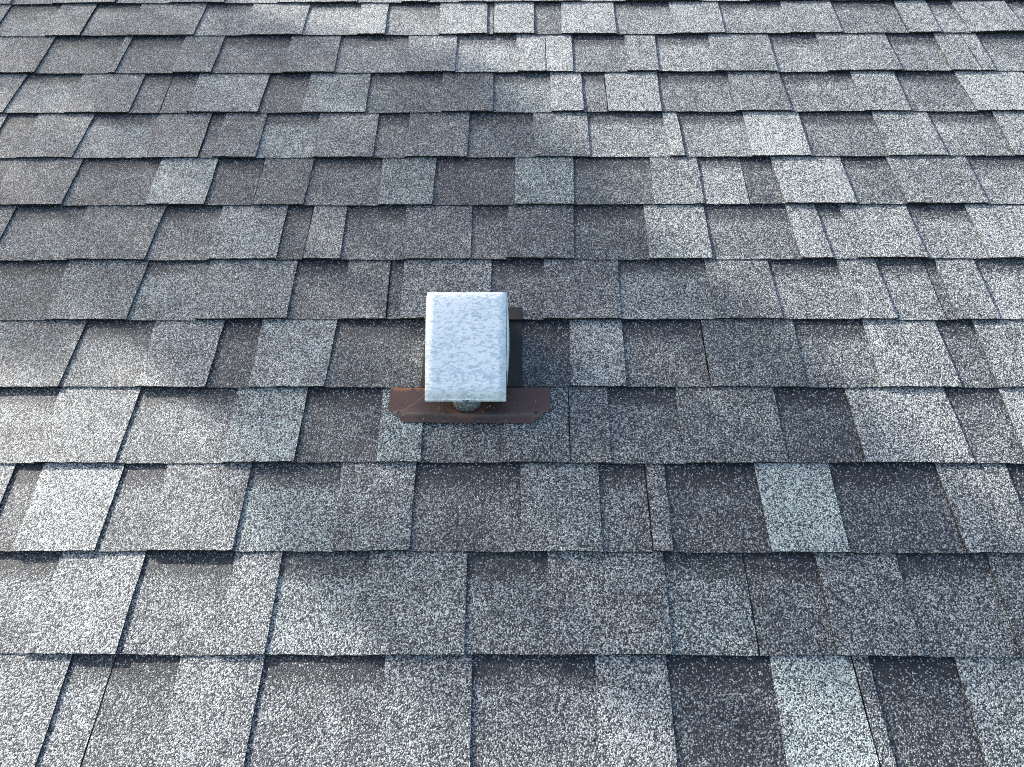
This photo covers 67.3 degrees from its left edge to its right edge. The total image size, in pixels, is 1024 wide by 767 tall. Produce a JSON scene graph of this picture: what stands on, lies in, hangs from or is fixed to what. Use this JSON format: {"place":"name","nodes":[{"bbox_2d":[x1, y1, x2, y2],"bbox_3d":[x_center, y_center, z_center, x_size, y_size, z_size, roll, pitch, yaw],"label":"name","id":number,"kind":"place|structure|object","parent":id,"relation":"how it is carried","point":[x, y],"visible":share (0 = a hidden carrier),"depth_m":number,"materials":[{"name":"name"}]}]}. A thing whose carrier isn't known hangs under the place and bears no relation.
{"place":"outdoors","nodes":[
{"label":"outdoors","id":0,"kind":"place"},
{"bbox_2d":[0,0,1023,766],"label":"roof","id":1,"kind":"structure","parent":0,"point":[746,490],"depth_m":1.27,"materials":[{"name":"tile shingles"}]},
{"bbox_2d":[389,292,549,422],"bbox_3d":[-0.069,-0.060,1.260,0.262,0.104,0.239,0,56,0],"label":"roof vent","id":2,"kind":"object","parent":1,"relation":"on","point":[472,366],"visible":1,"depth_m":1.24,"materials":[{"name":"metal"}]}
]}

